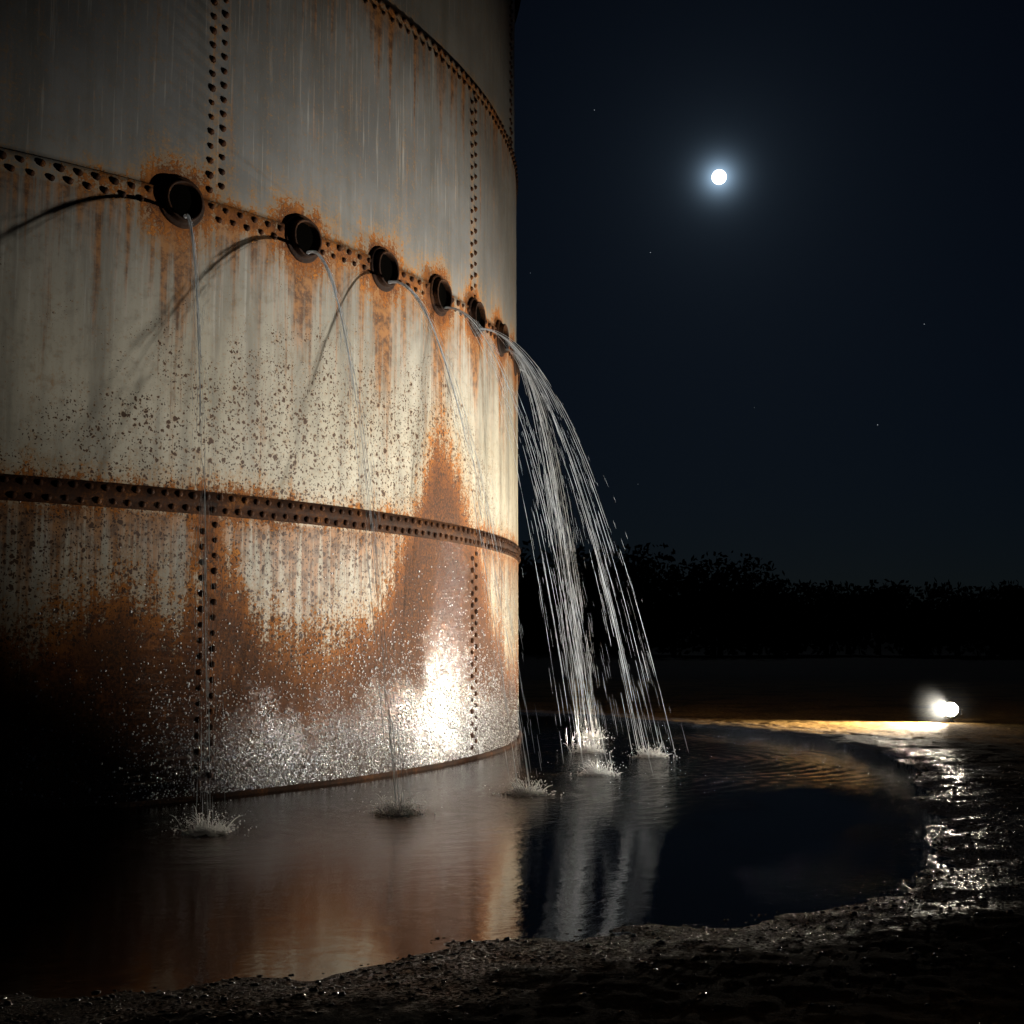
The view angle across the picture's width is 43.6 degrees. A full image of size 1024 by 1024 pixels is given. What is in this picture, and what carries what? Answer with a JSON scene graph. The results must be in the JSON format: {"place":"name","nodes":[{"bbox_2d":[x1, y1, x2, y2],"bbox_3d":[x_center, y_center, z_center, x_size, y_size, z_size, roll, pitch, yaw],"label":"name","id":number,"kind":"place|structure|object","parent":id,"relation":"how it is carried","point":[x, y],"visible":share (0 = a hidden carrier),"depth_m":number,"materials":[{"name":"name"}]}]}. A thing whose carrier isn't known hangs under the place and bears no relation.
{"place":"outdoors","nodes":[
{"label":"outdoors","id":0,"kind":"place"},
{"bbox_2d":[0,652,1023,1023],"bbox_3d":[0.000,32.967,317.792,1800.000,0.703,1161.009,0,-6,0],"label":"ground","id":1,"kind":"structure","parent":0,"point":[890,704],"depth_m":5.21,"materials":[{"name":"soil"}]},
{"bbox_2d":[0,0,522,818],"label":"riveted water tank","id":2,"kind":"object","parent":1,"relation":"on","point":[364,148],"visible":0.98,"depth_m":10.78,"materials":[{"name":"metal"}]},
{"bbox_2d":[183,213,228,817],"bbox_3d":[-2.301,-0.164,9.241,0.243,4.659,1.826,3,-6,-26],"label":"water jet","id":3,"kind":"object","parent":2,"relation":"attached to","point":[193,248],"visible":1,"depth_m":8.97},
{"bbox_2d":[306,250,411,812],"bbox_3d":[-1.234,-0.070,10.189,0.263,4.658,2.061,3,-6,-27],"label":"water jet","id":4,"kind":"object","parent":2,"relation":"attached to","point":[340,311],"visible":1,"depth_m":9.88},
{"bbox_2d":[388,280,541,791],"bbox_3d":[-0.431,0.042,11.311,0.380,4.656,2.004,5,-8,-41],"label":"water jet","id":5,"kind":"object","parent":2,"relation":"attached to","point":[416,298],"visible":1,"depth_m":11.02},
{"bbox_2d":[444,306,652,774],"bbox_3d":[0.293,0.158,12.427,2.210,4.657,0.306,-3,-6,24],"label":"water jet","id":6,"kind":"object","parent":2,"relation":"attached to","point":[454,308],"visible":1,"depth_m":12.36},
{"bbox_2d":[505,348,599,749],"bbox_3d":[0.462,0.384,14.683,1.099,4.656,0.353,-2,-6,19],"label":"water jet","id":7,"kind":"object","parent":2,"relation":"attached to","point":[524,369],"visible":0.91,"depth_m":14.63},
{"bbox_2d":[520,369,602,736],"bbox_3d":[0.634,0.548,16.317,1.334,4.656,0.293,5,-7,-40],"label":"water jet","id":8,"kind":"object","parent":2,"relation":"attached to","point":[564,547],"visible":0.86,"depth_m":16.39},
{"bbox_2d":[480,328,688,755],"bbox_3d":[0.773,0.308,13.929,2.242,4.657,0.266,0,-6,0],"label":"water jet","id":9,"kind":"object","parent":2,"relation":"attached to","point":[532,373],"visible":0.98,"depth_m":13.88},
{"bbox_2d":[0,714,960,997],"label":"water pool","id":10,"kind":"structure","parent":1,"relation":"on","point":[718,826],"depth_m":7.33,"materials":[{"name":"black liquid"}]},
{"bbox_2d":[158,788,256,838],"bbox_3d":[-1.997,1.964,8.345,0.684,0.268,0.743,0,-6,0],"label":"water splash","id":11,"kind":"object","parent":10,"relation":"on","point":[204,828],"visible":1,"depth_m":8.31,"materials":[{"name":"liquid"}]},
{"bbox_2d":[331,790,435,817],"bbox_3d":[-0.763,2.044,9.210,0.699,0.281,0.905,5,-7,-40],"label":"water splash","id":12,"kind":"object","parent":10,"relation":"on","point":[401,811],"visible":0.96,"depth_m":9.19,"materials":[{"name":"liquid"}]},
{"bbox_2d":[485,772,571,798],"bbox_3d":[0.067,2.171,10.348,0.667,0.257,0.746,-5,-7,40],"label":"water splash","id":13,"kind":"object","parent":10,"relation":"on","point":[517,790],"visible":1,"depth_m":10.38,"materials":[{"name":"liquid"}]},
{"bbox_2d":[557,728,628,753],"bbox_3d":[0.850,2.557,14.325,0.694,0.275,0.667,3,-6,-25],"label":"water splash","id":14,"kind":"object","parent":10,"relation":"on","point":[590,750],"visible":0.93,"depth_m":14.27,"materials":[{"name":"liquid"}]},
{"bbox_2d":[574,725,611,738],"bbox_3d":[1.011,2.788,16.420,0.560,0.236,0.676,0,-6,0],"label":"water splash","id":15,"kind":"object","parent":10,"relation":"on","point":[590,737],"visible":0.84,"depth_m":16.33,"materials":[{"name":"liquid"}]},
{"bbox_2d":[570,753,630,776],"bbox_3d":[0.726,2.357,12.014,0.828,0.216,0.546,-4,-7,34],"label":"water splash","id":16,"kind":"object","parent":10,"relation":"on","point":[593,771],"visible":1,"depth_m":11.89,"materials":[{"name":"liquid"}]},
{"bbox_2d":[625,741,679,758],"bbox_3d":[1.493,2.523,13.733,0.627,0.226,0.713,0,-6,0],"label":"water splash","id":17,"kind":"object","parent":10,"relation":"on","point":[654,754],"visible":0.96,"depth_m":13.66,"materials":[{"name":"liquid"}]},
{"bbox_2d":[518,537,1023,656],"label":"distant trees","id":18,"kind":"object","parent":1,"relation":"on","point":[739,616],"visible":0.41,"depth_m":102.62,"materials":[{"name":"black plant"}]},
{"bbox_2d":[942,702,960,722],"bbox_3d":[6.368,2.929,18.521,0.236,0.370,0.254,3,-7,-30],"label":"ground floodlight","id":19,"kind":"object","parent":1,"relation":"on","point":[950,709],"visible":0.97,"depth_m":18.48,"materials":[{"name":"white glass"}]},
{"bbox_2d":[712,169,726,184],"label":"moon","id":20,"kind":"object","parent":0,"point":[719,176],"visible":1,"depth_m":1904.05,"materials":[{"name":"white"}]},
{"bbox_2d":[541,612,989,654],"bbox_3d":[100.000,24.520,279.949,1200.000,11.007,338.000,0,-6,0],"label":"bushes","id":21,"kind":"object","parent":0,"point":[869,650],"depth_m":118.00,"materials":[{"name":"black plant"}]},
{"bbox_2d":[514,0,1023,609],"label":"sky","id":22,"kind":"structure","parent":0,"point":[856,265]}
]}

